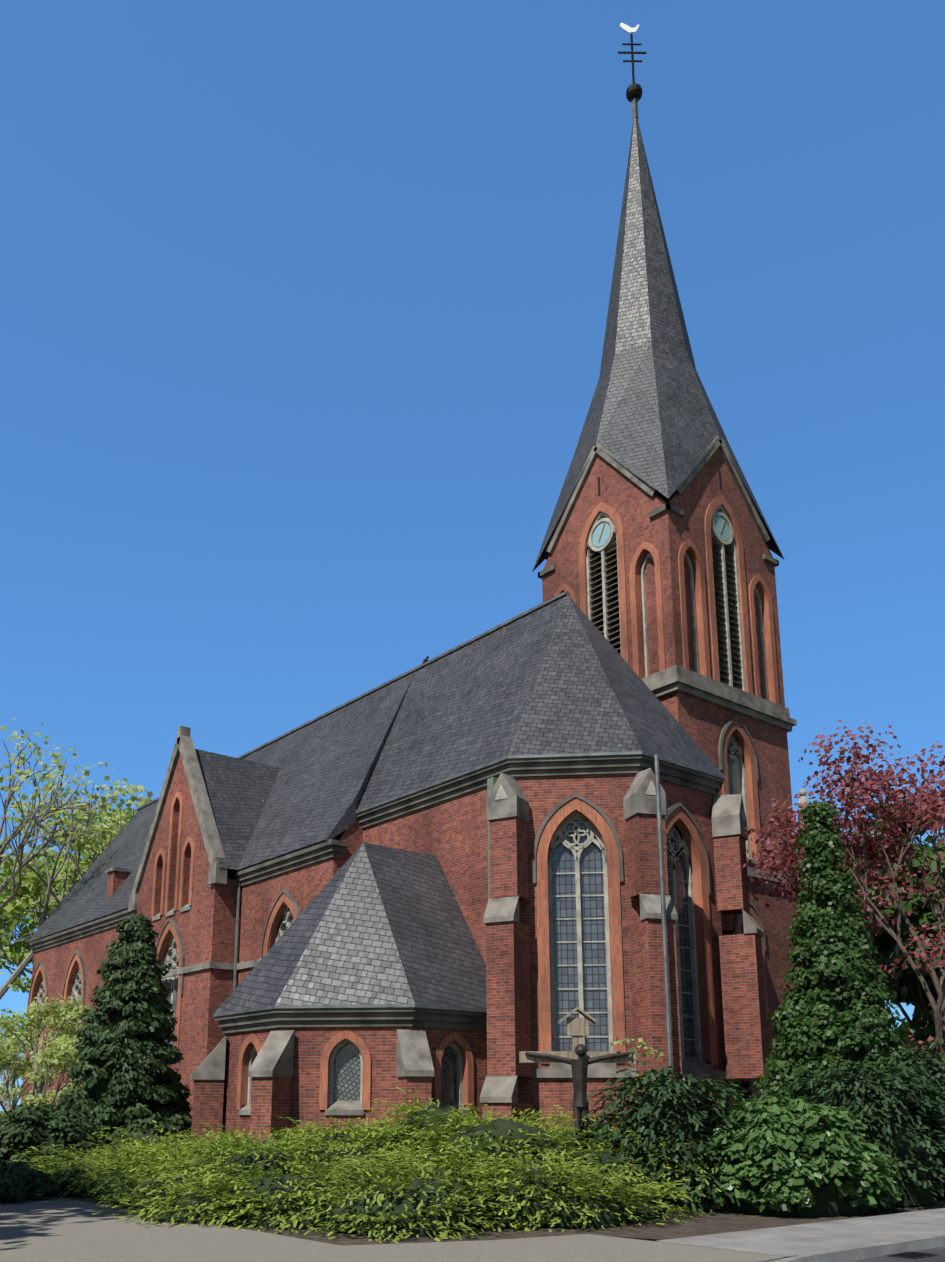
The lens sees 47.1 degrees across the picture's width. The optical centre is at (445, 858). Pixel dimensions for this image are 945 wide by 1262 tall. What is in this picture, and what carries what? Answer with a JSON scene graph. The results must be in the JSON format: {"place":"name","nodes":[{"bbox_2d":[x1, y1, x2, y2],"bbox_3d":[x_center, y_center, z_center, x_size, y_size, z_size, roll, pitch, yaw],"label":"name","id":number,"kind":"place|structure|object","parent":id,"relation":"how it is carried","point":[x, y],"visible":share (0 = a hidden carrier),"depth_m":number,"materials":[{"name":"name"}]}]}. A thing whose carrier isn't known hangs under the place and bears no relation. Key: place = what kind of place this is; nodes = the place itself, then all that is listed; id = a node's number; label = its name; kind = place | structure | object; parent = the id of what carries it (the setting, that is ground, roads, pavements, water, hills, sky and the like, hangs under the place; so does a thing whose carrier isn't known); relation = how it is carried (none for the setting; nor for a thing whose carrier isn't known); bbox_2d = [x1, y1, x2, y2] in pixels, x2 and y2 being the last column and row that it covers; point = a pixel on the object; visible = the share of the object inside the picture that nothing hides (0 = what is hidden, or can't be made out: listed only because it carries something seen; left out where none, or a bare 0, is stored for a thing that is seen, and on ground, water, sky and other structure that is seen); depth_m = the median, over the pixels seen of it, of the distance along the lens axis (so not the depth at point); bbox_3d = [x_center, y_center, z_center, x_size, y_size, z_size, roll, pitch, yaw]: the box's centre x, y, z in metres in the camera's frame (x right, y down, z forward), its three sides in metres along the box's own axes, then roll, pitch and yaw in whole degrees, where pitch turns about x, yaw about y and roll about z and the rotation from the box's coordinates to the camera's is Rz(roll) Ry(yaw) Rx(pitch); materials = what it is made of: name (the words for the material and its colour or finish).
{"place":"outdoors","nodes":[
{"label":"outdoors","id":0,"kind":"place"},
{"bbox_2d":[0,780,152,973],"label":"tree","id":1,"kind":"object","parent":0,"point":[99,841],"depth_m":69.66,"materials":[{"name":"green plant"}]},
{"bbox_2d":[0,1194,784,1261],"bbox_3d":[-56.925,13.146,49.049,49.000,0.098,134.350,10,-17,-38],"label":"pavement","id":2,"kind":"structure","parent":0,"point":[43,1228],"depth_m":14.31,"materials":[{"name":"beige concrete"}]},
{"bbox_2d":[0,1111,792,1261],"bbox_3d":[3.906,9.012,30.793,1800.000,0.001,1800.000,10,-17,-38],"label":"ground","id":3,"kind":"structure","parent":0,"point":[612,1236],"depth_m":15.79,"materials":[{"name":"grey"}]},
{"bbox_2d":[0,1159,60,1203],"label":"hedge","id":4,"kind":"object","parent":3,"relation":"on","point":[19,1180],"depth_m":21.62,"materials":[{"name":"green plant"}]},
{"bbox_2d":[770,1234,944,1261],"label":"kerb","id":5,"kind":"structure","parent":3,"relation":"on","point":[878,1249],"depth_m":13.88,"materials":[{"name":"concrete"}]},
{"bbox_2d":[909,1036,944,1063],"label":"foliage","id":6,"kind":"object","parent":3,"relation":"on","point":[932,1044],"depth_m":26.24,"materials":[{"name":"green plant"}]},
{"bbox_2d":[0,0,944,1110],"label":"sky","id":7,"kind":"structure","parent":0,"point":[304,304],"materials":[{"name":"blue"}]},
{"bbox_2d":[61,1197,944,1245],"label":"soil bed","id":8,"kind":"object","parent":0,"point":[721,1222],"depth_m":16.63,"materials":[{"name":"brown soil"}]},
{"bbox_2d":[0,843,59,951],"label":"tree","id":9,"kind":"object","parent":8,"relation":"on","point":[9,910],"depth_m":70.37,"materials":[{"name":"green plant"}]},
{"bbox_2d":[0,1025,68,1118],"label":"light bush","id":10,"kind":"object","parent":8,"relation":"on","point":[5,1035],"depth_m":45.41,"materials":[{"name":"green plant"}]},
{"bbox_2d":[0,1013,82,1108],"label":"light bush","id":11,"kind":"object","parent":8,"relation":"on","point":[50,1023],"depth_m":40.23,"materials":[{"name":"green plant"}]},
{"bbox_2d":[0,993,99,1110],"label":"light bush","id":12,"kind":"object","parent":8,"relation":"on","point":[67,1051],"depth_m":33.26,"materials":[{"name":"green plant"}]},
{"bbox_2d":[0,1101,110,1171],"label":"dark shrub","id":13,"kind":"object","parent":8,"relation":"on","point":[72,1125],"depth_m":25.91,"materials":[{"name":"green plant"}]},
{"bbox_2d":[0,718,138,999],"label":"tree","id":14,"kind":"object","parent":8,"relation":"on","point":[27,859],"depth_m":59.48,"materials":[{"name":"green plant"}]},
{"bbox_2d":[0,801,189,992],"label":"tree","id":15,"kind":"object","parent":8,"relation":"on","point":[26,929],"depth_m":86.34,"materials":[{"name":"green plant"}]},
{"bbox_2d":[58,913,191,1146],"bbox_3d":[-8.724,5.116,29.998,4.099,7.235,4.354,10,-17,-38],"label":"pine tree","id":16,"kind":"object","parent":8,"relation":"on","point":[170,1093],"depth_m":29.18,"materials":[{"name":"green plant"}]},
{"bbox_2d":[7,1087,737,1242],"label":"juniper shrubs","id":17,"kind":"object","parent":8,"relation":"on","point":[144,1159],"visible":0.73,"depth_m":18.91,"materials":[{"name":"green plant"}]},
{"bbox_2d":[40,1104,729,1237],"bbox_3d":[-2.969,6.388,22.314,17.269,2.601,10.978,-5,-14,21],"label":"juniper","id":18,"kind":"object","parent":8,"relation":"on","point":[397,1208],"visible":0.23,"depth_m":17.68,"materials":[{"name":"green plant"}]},
{"bbox_2d":[21,33,798,1145],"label":"church","id":19,"kind":"structure","parent":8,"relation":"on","point":[465,873],"depth_m":32.34,"materials":[{"name":"brick"}]},
{"bbox_2d":[620,22,639,32],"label":"weathercock","id":20,"kind":"object","parent":19,"relation":"on","point":[626,28],"visible":1,"depth_m":47.34,"materials":[{"name":"white metal"}]},
{"bbox_2d":[519,1007,636,1150],"bbox_3d":[2.638,4.851,21.324,2.333,3.850,0.537,0,-13,-1],"label":"crucifix","id":21,"kind":"object","parent":8,"relation":"on","point":[579,1058],"visible":0.81,"depth_m":21.49,"materials":[{"name":"brown wood"}]},
{"bbox_2d":[610,1037,663,1148],"bbox_3d":[3.692,5.118,21.182,1.097,3.266,1.161,10,-17,-38],"label":"sapling","id":22,"kind":"object","parent":8,"relation":"on","point":[633,1048],"depth_m":21.38,"materials":[{"name":"green plant"}]},
{"bbox_2d":[562,1066,757,1215],"bbox_3d":[4.363,5.499,21.222,4.808,2.831,4.683,10,-17,-38],"label":"shrub","id":23,"kind":"object","parent":8,"relation":"on","point":[714,1109],"depth_m":20.39,"materials":[{"name":"green plant"}]},
{"bbox_2d":[693,1092,904,1216],"bbox_3d":[6.360,5.419,20.050,3.844,2.073,3.918,10,-17,-38],"label":"rhododendron bush","id":24,"kind":"object","parent":8,"relation":"on","point":[848,1162],"depth_m":18.83,"materials":[{"name":"green plant"}]},
{"bbox_2d":[795,789,813,892],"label":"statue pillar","id":25,"kind":"structure","parent":8,"relation":"on","point":[802,793],"depth_m":39.62,"materials":[{"name":"stone"}]},
{"bbox_2d":[745,800,921,1122],"bbox_3d":[8.942,3.047,25.017,4.221,9.026,4.100,10,-17,-38],"label":"holly tree","id":26,"kind":"object","parent":8,"relation":"on","point":[807,1031],"depth_m":24.44,"materials":[{"name":"green plant"}]},
{"bbox_2d":[743,719,944,1054],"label":"purple tree","id":27,"kind":"object","parent":8,"relation":"on","point":[929,805],"depth_m":28.09,"materials":[{"name":"plant"}]},
{"bbox_2d":[771,1061,944,1208],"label":"shrub","id":28,"kind":"object","parent":8,"relation":"on","point":[911,1084],"depth_m":20.82,"materials":[{"name":"green plant"}]},
{"bbox_2d":[833,802,944,1050],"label":"tree","id":29,"kind":"object","parent":8,"relation":"on","point":[902,981],"depth_m":53.00,"materials":[{"name":"plant"}]},
{"bbox_2d":[867,915,934,1049],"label":"tree","id":30,"kind":"object","parent":8,"relation":"on","point":[907,1025],"depth_m":59.94,"materials":[{"name":"plant"}]},
{"bbox_2d":[868,1048,944,1197],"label":"shrub","id":31,"kind":"object","parent":8,"relation":"on","point":[930,1058],"depth_m":22.92,"materials":[{"name":"plant"}]},
{"bbox_2d":[890,910,944,977],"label":"tree","id":32,"kind":"object","parent":8,"relation":"on","point":[920,921],"visible":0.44,"depth_m":47.30,"materials":[{"name":"plant"}]},
{"bbox_2d":[657,1208,944,1256],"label":"pavement","id":33,"kind":"structure","parent":0,"point":[791,1240],"depth_m":15.14,"materials":[{"name":"concrete"}]},
{"bbox_2d":[848,1246,944,1261],"bbox_3d":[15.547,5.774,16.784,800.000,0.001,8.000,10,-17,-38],"label":"road","id":34,"kind":"structure","parent":0,"point":[939,1252],"depth_m":13.75,"materials":[{"name":"grey asphalt"}]},
{"bbox_2d":[885,1252,937,1258],"bbox_3d":[6.018,5.127,14.008,0.600,0.020,0.400,10,-17,-38],"label":"manhole cover","id":35,"kind":"object","parent":34,"relation":"on","point":[913,1255],"visible":0.96,"depth_m":13.95,"materials":[{"name":"black metal"}]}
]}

